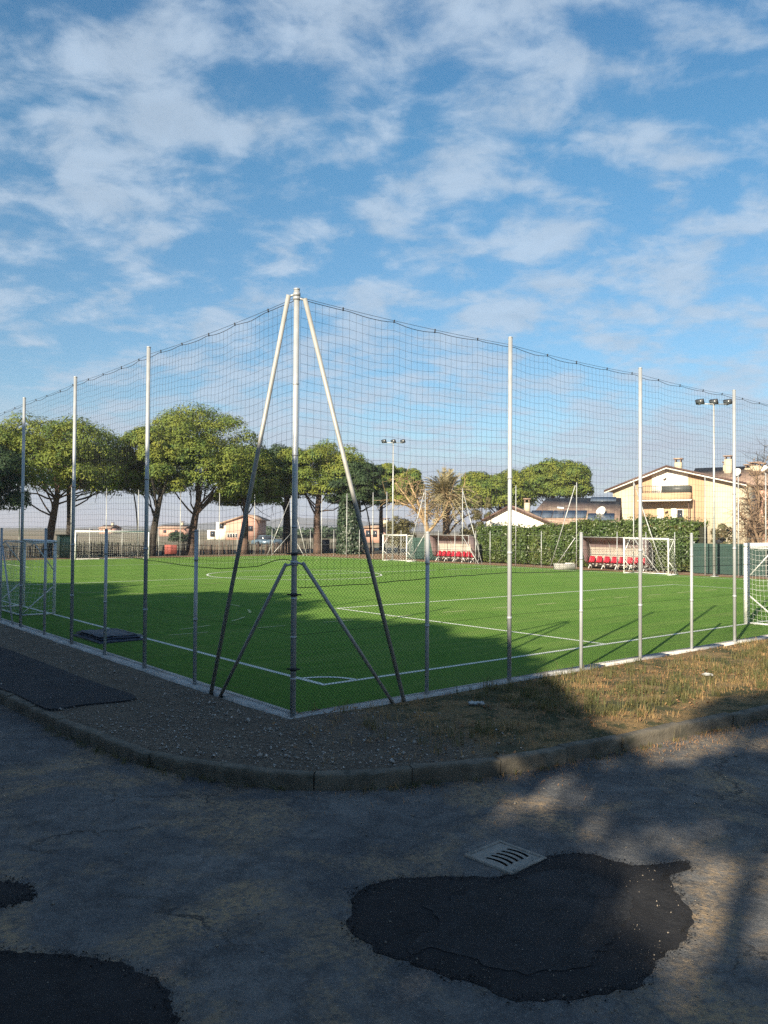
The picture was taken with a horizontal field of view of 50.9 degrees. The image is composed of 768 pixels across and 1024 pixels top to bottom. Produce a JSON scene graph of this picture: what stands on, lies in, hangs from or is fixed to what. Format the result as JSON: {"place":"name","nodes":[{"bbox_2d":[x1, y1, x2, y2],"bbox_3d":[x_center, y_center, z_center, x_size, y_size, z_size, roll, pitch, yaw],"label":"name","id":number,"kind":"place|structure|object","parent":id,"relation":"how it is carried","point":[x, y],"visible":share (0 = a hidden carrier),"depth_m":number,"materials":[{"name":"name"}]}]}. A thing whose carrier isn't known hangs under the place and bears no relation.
{"place":"outdoors","nodes":[
{"label":"outdoors","id":0,"kind":"place"},
{"bbox_2d":[0,647,135,710],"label":"asphalt patch","id":1,"kind":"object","parent":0,"point":[25,677],"depth_m":11.90,"materials":[{"name":"black asphalt"}]},
{"bbox_2d":[3,528,461,532],"bbox_3d":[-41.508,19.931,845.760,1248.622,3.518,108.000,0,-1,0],"label":"hill","id":2,"kind":"structure","parent":0,"point":[200,530],"depth_m":885.93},
{"bbox_2d":[0,517,470,530],"bbox_3d":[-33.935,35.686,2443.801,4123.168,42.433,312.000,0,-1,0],"label":"hill","id":3,"kind":"structure","parent":0,"point":[301,521],"depth_m":2501.85,"materials":[{"name":"green plant"}]},
{"bbox_2d":[2,528,479,558],"bbox_3d":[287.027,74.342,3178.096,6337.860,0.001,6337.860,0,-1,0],"label":"field","id":4,"kind":"structure","parent":0,"point":[131,536],"depth_m":146.20,"materials":[{"name":"soil"}]},
{"bbox_2d":[3,544,52,556],"bbox_3d":[-28.906,3.001,63.437,6.845,1.126,0.268,1,-1,-26],"label":"stake fence","id":5,"kind":"object","parent":4,"relation":"on","point":[42,550],"visible":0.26,"depth_m":64.01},
{"bbox_2d":[57,534,76,557],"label":"green shed","id":6,"kind":"structure","parent":4,"relation":"on","point":[66,539],"depth_m":63.44,"materials":[{"name":"metal"}]},
{"bbox_2d":[98,522,121,533],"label":"cottage","id":7,"kind":"structure","parent":4,"relation":"on","point":[114,527],"depth_m":330.43,"materials":[{"name":"paint"}]},
{"bbox_2d":[133,493,138,541],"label":"street lamp","id":8,"kind":"object","parent":4,"relation":"on","point":[136,517],"visible":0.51,"depth_m":71.96,"materials":[{"name":"grey metal"}]},
{"bbox_2d":[164,545,176,555],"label":"red panel","id":9,"kind":"object","parent":4,"relation":"on","point":[172,547],"visible":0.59,"depth_m":69.42,"materials":[{"name":"red plastic"}]},
{"bbox_2d":[158,521,189,535],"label":"cottage","id":10,"kind":"structure","parent":4,"relation":"on","point":[184,529],"depth_m":239.42,"materials":[{"name":"paint"}]},
{"bbox_2d":[168,531,187,543],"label":"bush","id":11,"kind":"object","parent":4,"relation":"on","point":[175,536],"visible":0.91,"depth_m":119.49,"materials":[{"name":"green plant"}]},
{"bbox_2d":[77,540,298,556],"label":"stake fence","id":12,"kind":"object","parent":4,"relation":"on","point":[283,549],"visible":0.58,"depth_m":72.24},
{"bbox_2d":[207,515,269,539],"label":"pink house","id":13,"kind":"structure","parent":4,"relation":"on","point":[225,532],"depth_m":172.51,"materials":[{"name":"paint"}]},
{"bbox_2d":[251,535,281,546],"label":"parked car","id":14,"kind":"object","parent":4,"relation":"on","point":[260,539],"visible":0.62,"depth_m":109.09,"materials":[{"name":"silver paint"}]},
{"bbox_2d":[267,443,301,551],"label":"pine tree","id":15,"kind":"object","parent":4,"relation":"on","point":[286,530],"visible":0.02,"depth_m":83.70,"materials":[{"name":"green plant"}]},
{"bbox_2d":[267,525,361,538],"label":"hedgerow","id":16,"kind":"object","parent":4,"relation":"on","point":[332,531],"visible":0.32,"depth_m":207.35,"materials":[{"name":"green plant"}]},
{"bbox_2d":[270,438,375,553],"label":"pine tree","id":17,"kind":"object","parent":4,"relation":"on","point":[322,458],"visible":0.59,"depth_m":77.76,"materials":[{"name":"green plant"}]},
{"bbox_2d":[322,539,329,550],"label":"board","id":18,"kind":"object","parent":4,"relation":"on","point":[324,544],"visible":0.44,"depth_m":81.92,"materials":[{"name":"grey"}]},
{"bbox_2d":[300,540,375,552],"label":"stake fence","id":19,"kind":"object","parent":4,"relation":"on","point":[331,549],"visible":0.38,"depth_m":82.59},
{"bbox_2d":[322,459,389,554],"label":"pine tree","id":20,"kind":"object","parent":4,"relation":"on","point":[366,492],"visible":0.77,"depth_m":76.93,"materials":[{"name":"green plant"}]},
{"bbox_2d":[363,518,400,542],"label":"cottage","id":21,"kind":"structure","parent":4,"relation":"on","point":[375,536],"depth_m":149.24,"materials":[{"name":"paint"}]},
{"bbox_2d":[368,463,424,549],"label":"pine tree","id":22,"kind":"object","parent":4,"relation":"on","point":[416,474],"visible":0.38,"depth_m":93.65,"materials":[{"name":"green plant"}]},
{"bbox_2d":[373,461,463,537],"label":"bare tree","id":23,"kind":"object","parent":4,"relation":"on","point":[422,518],"visible":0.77,"depth_m":67.94,"materials":[{"name":"brown plant"}]},
{"bbox_2d":[450,473,484,531],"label":"bare tree","id":24,"kind":"object","parent":4,"relation":"on","point":[460,519],"visible":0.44,"depth_m":73.22,"materials":[{"name":"brown plant"}]},
{"bbox_2d":[458,523,479,539],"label":"bush","id":25,"kind":"object","parent":4,"relation":"on","point":[465,531],"visible":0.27,"depth_m":71.53,"materials":[{"name":"green plant"}]},
{"bbox_2d":[471,494,492,528],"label":"bush","id":26,"kind":"object","parent":4,"relation":"on","point":[479,498],"visible":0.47,"depth_m":83.72,"materials":[{"name":"green plant"}]},
{"bbox_2d":[481,497,622,530],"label":"house","id":27,"kind":"structure","parent":4,"relation":"on","point":[593,511],"depth_m":80.96,"materials":[{"name":"paint"}]},
{"bbox_2d":[604,458,757,543],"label":"apartment house","id":28,"kind":"structure","parent":4,"relation":"on","point":[679,475],"depth_m":85.90,"materials":[{"name":"paint"}]},
{"bbox_2d":[671,508,675,516],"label":"door","id":29,"kind":"structure","parent":28,"relation":"in","point":[673,510],"depth_m":86.67,"materials":[{"name":"white"}]},
{"bbox_2d":[677,509,682,517],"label":"window","id":30,"kind":"structure","parent":28,"relation":"in","point":[679,512],"depth_m":86.31,"materials":[{"name":"white glass"}]},
{"bbox_2d":[710,523,737,543],"bbox_3d":[24.422,2.330,58.006,1.847,3.086,1.746,0,-1,0],"label":"bush","id":31,"kind":"object","parent":4,"relation":"on","point":[718,533],"visible":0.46,"depth_m":57.92,"materials":[{"name":"green plant"}]},
{"bbox_2d":[694,445,767,542],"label":"row house","id":32,"kind":"structure","parent":4,"relation":"on","point":[724,472],"depth_m":98.83,"materials":[{"name":"paint"}]},
{"bbox_2d":[724,457,767,543],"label":"bare tree","id":33,"kind":"object","parent":4,"relation":"on","point":[758,535],"visible":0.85,"depth_m":54.06,"materials":[{"name":"brown plant"}]},
{"bbox_2d":[741,440,767,465],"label":"bare tree","id":34,"kind":"object","parent":4,"relation":"on","point":[759,454],"visible":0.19,"depth_m":125.41,"materials":[{"name":"brown plant"}]},
{"bbox_2d":[0,704,767,1023],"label":"road","id":35,"kind":"structure","parent":0,"point":[147,922],"depth_m":6.09,"materials":[{"name":"grey asphalt"}]},
{"bbox_2d":[0,880,37,907],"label":"asphalt patch","id":36,"kind":"object","parent":35,"relation":"on","point":[8,893],"visible":1,"depth_m":5.57,"materials":[{"name":"black asphalt"}]},
{"bbox_2d":[0,410,135,556],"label":"pine tree","id":37,"kind":"object","parent":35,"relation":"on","point":[88,442],"visible":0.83,"depth_m":63.90,"materials":[{"name":"green plant"}]},
{"bbox_2d":[0,950,179,1023],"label":"asphalt patch","id":38,"kind":"object","parent":35,"relation":"on","point":[68,991],"visible":1,"depth_m":4.38,"materials":[{"name":"black asphalt"}]},
{"bbox_2d":[51,450,144,534],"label":"pine tree","id":39,"kind":"object","parent":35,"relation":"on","point":[68,528],"visible":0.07,"depth_m":71.49,"materials":[{"name":"green plant"}]},
{"bbox_2d":[109,426,199,555],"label":"pine tree","id":40,"kind":"object","parent":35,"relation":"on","point":[158,468],"visible":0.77,"depth_m":67.84,"materials":[{"name":"green plant"}]},
{"bbox_2d":[126,401,272,554],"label":"pine tree","id":41,"kind":"object","parent":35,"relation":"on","point":[210,458],"visible":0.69,"depth_m":70.92,"materials":[{"name":"green plant"}]},
{"bbox_2d":[205,444,285,553],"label":"pine tree","id":42,"kind":"object","parent":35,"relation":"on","point":[270,496],"visible":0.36,"depth_m":75.51,"materials":[{"name":"green plant"}]},
{"bbox_2d":[0,850,708,1023],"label":"asphalt crumbs","id":43,"kind":"object","parent":35,"relation":"on","point":[568,1002],"visible":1,"depth_m":4.85,"materials":[{"name":"black asphalt"}]},
{"bbox_2d":[0,689,767,790],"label":"kerb","id":44,"kind":"structure","parent":35,"relation":"on","point":[331,780],"depth_m":8.45,"materials":[{"name":"concrete"}]},
{"bbox_2d":[0,715,767,1023],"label":"grit","id":45,"kind":"object","parent":35,"relation":"on","point":[217,945],"visible":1,"depth_m":7.12,"materials":[{"name":"grey gravel"}]},
{"bbox_2d":[43,715,767,793],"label":"weeds","id":46,"kind":"object","parent":35,"relation":"on","point":[124,760],"visible":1,"depth_m":8.52,"materials":[{"name":"green plant"}]},
{"bbox_2d":[155,718,767,825],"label":"gutter needles","id":47,"kind":"object","parent":35,"relation":"on","point":[556,765],"visible":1,"depth_m":8.90,"materials":[{"name":"brown plant"}]},
{"bbox_2d":[464,840,546,874],"bbox_3d":[0.937,2.683,6.246,0.434,0.047,0.464,2,-2,-43],"label":"drain grate","id":48,"kind":"object","parent":35,"relation":"on","point":[505,857],"visible":0.97,"depth_m":6.24,"materials":[{"name":"metal"}]},
{"bbox_2d":[346,853,693,1001],"bbox_3d":[1.169,2.656,5.312,2.754,0.008,1.746,1,-1,-20],"label":"asphalt patch","id":49,"kind":"object","parent":35,"relation":"on","point":[401,931],"visible":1,"depth_m":5.15,"materials":[{"name":"black asphalt"}]},
{"bbox_2d":[407,869,632,974],"bbox_3d":[0.946,2.648,5.200,1.759,0.008,1.137,1,-1,-29],"label":"asphalt patch","id":50,"kind":"object","parent":49,"relation":"on","point":[550,917],"visible":1,"depth_m":5.20,"materials":[{"name":"black asphalt"}]},
{"bbox_2d":[0,623,767,771],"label":"verge","id":51,"kind":"structure","parent":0,"point":[30,646],"depth_m":10.09,"materials":[{"name":"soil"}]},
{"bbox_2d":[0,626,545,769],"bbox_3d":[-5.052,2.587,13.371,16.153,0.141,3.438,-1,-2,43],"label":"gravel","id":52,"kind":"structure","parent":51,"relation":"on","point":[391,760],"depth_m":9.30,"materials":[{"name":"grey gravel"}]},
{"bbox_2d":[0,618,767,718],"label":"concrete edging","id":53,"kind":"object","parent":51,"relation":"on","point":[216,693],"visible":0.37,"depth_m":12.79,"materials":[{"name":"grey concrete"}]},
{"bbox_2d":[0,346,290,713],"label":"fence","id":54,"kind":"object","parent":53,"relation":"on","point":[72,592],"visible":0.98,"depth_m":13.98,"materials":[{"name":"metal"}]},
{"bbox_2d":[0,299,292,568],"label":"netting","id":55,"kind":"object","parent":54,"relation":"attached to","point":[200,524],"visible":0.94,"depth_m":13.36,"materials":[{"name":"black fabric"}]},
{"bbox_2d":[209,288,405,717],"bbox_3d":[-1.180,0.020,10.792,2.904,5.658,1.384,0,-1,8],"label":"corner post","id":56,"kind":"object","parent":53,"relation":"on","point":[293,564],"visible":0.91,"depth_m":10.37,"materials":[{"name":"metal"}]},
{"bbox_2d":[296,336,767,714],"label":"fence","id":57,"kind":"object","parent":53,"relation":"on","point":[509,587],"visible":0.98,"depth_m":13.17,"materials":[{"name":"metal"}]},
{"bbox_2d":[298,297,767,587],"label":"netting","id":58,"kind":"object","parent":57,"relation":"attached to","point":[501,473],"visible":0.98,"depth_m":12.70,"materials":[{"name":"black fabric"}]},
{"bbox_2d":[144,643,767,760],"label":"dead leaves","id":59,"kind":"object","parent":51,"relation":"on","point":[494,719],"visible":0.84,"depth_m":10.54,"materials":[{"name":"brown plant"}]},
{"bbox_2d":[156,639,767,755],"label":"pine needles","id":60,"kind":"object","parent":51,"relation":"on","point":[562,698],"visible":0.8,"depth_m":10.89,"materials":[{"name":"brown plant"}]},
{"bbox_2d":[468,701,484,704],"bbox_3d":[1.239,2.564,10.834,0.208,0.048,0.130,0,-1,0],"label":"litter scrap","id":61,"kind":"object","parent":51,"relation":"on","point":[476,703],"visible":0.99,"depth_m":10.80,"materials":[{"name":"paper"}]},
{"bbox_2d":[303,637,767,767],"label":"dry grass","id":62,"kind":"structure","parent":51,"relation":"on","point":[585,686],"depth_m":10.67,"materials":[{"name":"beige plant"}]},
{"bbox_2d":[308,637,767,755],"bbox_3d":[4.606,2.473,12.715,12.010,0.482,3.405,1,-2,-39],"label":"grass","id":63,"kind":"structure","parent":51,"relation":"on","point":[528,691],"depth_m":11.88,"materials":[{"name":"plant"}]},
{"bbox_2d":[0,0,767,527],"label":"sky","id":64,"kind":"structure","parent":0,"point":[583,181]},
{"bbox_2d":[1,555,767,712],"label":"pitch","id":65,"kind":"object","parent":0,"point":[528,604],"depth_m":21.73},
{"bbox_2d":[2,539,56,615],"bbox_3d":[-10.213,1.801,22.834,0.926,2.043,2.884,1,-2,-40],"label":"goal","id":66,"kind":"object","parent":65,"relation":"on","point":[53,568],"visible":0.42,"depth_m":22.05,"materials":[{"name":"white paint"}]},
{"bbox_2d":[73,628,142,643],"bbox_3d":[-5.962,2.638,17.445,1.025,0.152,1.750,1,-2,-40],"label":"folded mat","id":67,"kind":"object","parent":65,"relation":"on","point":[112,631],"visible":0.7,"depth_m":17.07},
{"bbox_2d":[70,530,149,559],"bbox_3d":[-20.680,2.499,61.042,5.710,2.180,1.029,1,-2,-40],"label":"goal","id":68,"kind":"object","parent":65,"relation":"on","point":[76,531],"visible":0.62,"depth_m":61.16,"materials":[{"name":"white paint"}]},
{"bbox_2d":[2,558,741,634],"bbox_3d":[-4.486,3.257,41.968,32.500,0.001,36.770,1,-2,-40],"label":"pitch marking","id":69,"kind":"object","parent":65,"relation":"on","point":[285,625],"visible":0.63,"depth_m":25.16,"materials":[{"name":"paint"}]},
{"bbox_2d":[7,556,767,684],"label":"pitch marking","id":70,"kind":"object","parent":65,"relation":"on","point":[404,617],"visible":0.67,"depth_m":17.18,"materials":[{"name":"paint"}]},
{"bbox_2d":[382,534,415,561],"bbox_3d":[1.180,2.728,61.344,1.066,2.043,2.834,1,-2,-40],"label":"goal","id":71,"kind":"object","parent":65,"relation":"on","point":[383,542],"visible":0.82,"depth_m":61.07,"materials":[{"name":"white paint"}]},
{"bbox_2d":[553,563,574,569],"bbox_3d":[11.045,3.313,49.441,1.250,0.405,0.450,0,-1,0],"label":"concrete block","id":72,"kind":"object","parent":65,"relation":"on","point":[568,567],"depth_m":49.22,"materials":[{"name":"white concrete"}]},
{"bbox_2d":[623,538,678,575],"bbox_3d":[14.847,2.463,44.944,1.066,2.043,2.834,1,-2,-40],"label":"goal","id":73,"kind":"object","parent":65,"relation":"on","point":[668,552],"visible":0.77,"depth_m":44.71,"materials":[{"name":"white paint"}]},
{"bbox_2d":[744,543,767,625],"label":"goal","id":74,"kind":"object","parent":65,"relation":"on","point":[750,545],"visible":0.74,"depth_m":20.87,"materials":[{"name":"white paint"}]},
{"bbox_2d":[5,553,767,578],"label":"dirt strip","id":75,"kind":"object","parent":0,"point":[498,564],"depth_m":60.06,"materials":[{"name":"soil"}]},
{"bbox_2d":[0,444,31,510],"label":"pine tree","id":76,"kind":"object","parent":75,"relation":"on","point":[12,481],"visible":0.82,"depth_m":58.09,"materials":[{"name":"green plant"}]},
{"bbox_2d":[3,487,290,558],"bbox_3d":[-18.200,1.097,65.919,25.243,5.692,0.064,1,-2,-40],"label":"fence","id":77,"kind":"object","parent":75,"relation":"on","point":[138,524],"visible":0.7,"depth_m":64.69,"materials":[{"name":"grey metal"}]},
{"bbox_2d":[267,496,306,555],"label":"corner post","id":78,"kind":"object","parent":75,"relation":"on","point":[291,528],"visible":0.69,"depth_m":73.30,"materials":[{"name":"grey metal"}]},
{"bbox_2d":[360,500,371,553],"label":"street lamp","id":79,"kind":"object","parent":75,"relation":"on","point":[369,529],"visible":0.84,"depth_m":79.93,"materials":[{"name":"grey metal"}]},
{"bbox_2d":[381,439,404,559],"bbox_3d":[0.710,-0.986,64.037,1.963,9.579,0.484,0,-1,0],"label":"floodlight mast","id":80,"kind":"object","parent":75,"relation":"on","point":[393,441],"visible":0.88,"depth_m":64.01,"materials":[{"name":"grey metal"}]},
{"bbox_2d":[383,515,415,555],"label":"bush","id":81,"kind":"object","parent":75,"relation":"on","point":[404,526],"visible":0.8,"depth_m":73.41,"materials":[{"name":"green plant"}]},
{"bbox_2d":[407,537,449,560],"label":"windbreak screen","id":82,"kind":"object","parent":75,"relation":"on","point":[422,544],"visible":0.39,"depth_m":65.23,"materials":[{"name":"green fabric"}]},
{"bbox_2d":[411,465,480,534],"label":"palm tree","id":83,"kind":"object","parent":75,"relation":"on","point":[445,481],"visible":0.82,"depth_m":69.51,"materials":[{"name":"green plant"}]},
{"bbox_2d":[430,535,478,562],"bbox_3d":[5.218,2.733,60.623,1.144,2.037,4.242,1,-2,-40],"label":"dugout","id":84,"kind":"object","parent":75,"relation":"on","point":[444,546],"visible":0.75,"depth_m":61.06,"materials":[{"name":"white paint"}]},
{"bbox_2d":[476,521,568,564],"bbox_3d":[9.969,2.186,57.863,1.850,3.081,8.227,1,-2,-40],"label":"hedge","id":85,"kind":"object","parent":75,"relation":"on","point":[499,541],"visible":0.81,"depth_m":57.12,"materials":[{"name":"green plant"}]},
{"bbox_2d":[302,473,767,578],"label":"fence","id":86,"kind":"object","parent":75,"relation":"on","point":[765,538],"visible":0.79,"depth_m":51.22,"materials":[{"name":"grey metal"}]},
{"bbox_2d":[583,537,652,571],"bbox_3d":[14.281,2.557,49.748,1.144,2.037,4.471,1,-2,-40],"label":"dugout","id":87,"kind":"object","parent":75,"relation":"on","point":[590,543],"visible":0.71,"depth_m":50.30,"materials":[{"name":"white paint"}]},
{"bbox_2d":[564,513,709,571],"bbox_3d":[15.730,1.830,51.117,1.942,3.549,9.683,1,-2,-40],"label":"hedge","id":88,"kind":"object","parent":75,"relation":"on","point":[587,528],"visible":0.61,"depth_m":49.42,"materials":[{"name":"green plant"}]},
{"bbox_2d":[695,398,731,576],"bbox_3d":[17.723,-1.309,43.342,1.963,9.553,0.484,0,-1,0],"label":"floodlight mast","id":89,"kind":"object","parent":75,"relation":"on","point":[713,402],"visible":0.95,"depth_m":43.30,"materials":[{"name":"grey metal"}]},
{"bbox_2d":[693,541,767,575],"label":"windbreak screen","id":90,"kind":"object","parent":75,"relation":"on","point":[709,570],"visible":0.68,"depth_m":44.98,"materials":[{"name":"green fabric"}]},
{"bbox_2d":[454,468,537,513],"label":"pine tree","id":91,"kind":"object","parent":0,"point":[499,493],"visible":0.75,"depth_m":105.00,"materials":[{"name":"green plant"}]},
{"bbox_2d":[520,457,594,503],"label":"pine tree","id":92,"kind":"object","parent":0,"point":[546,475],"visible":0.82,"depth_m":109.12,"materials":[{"name":"green plant"}]}
]}

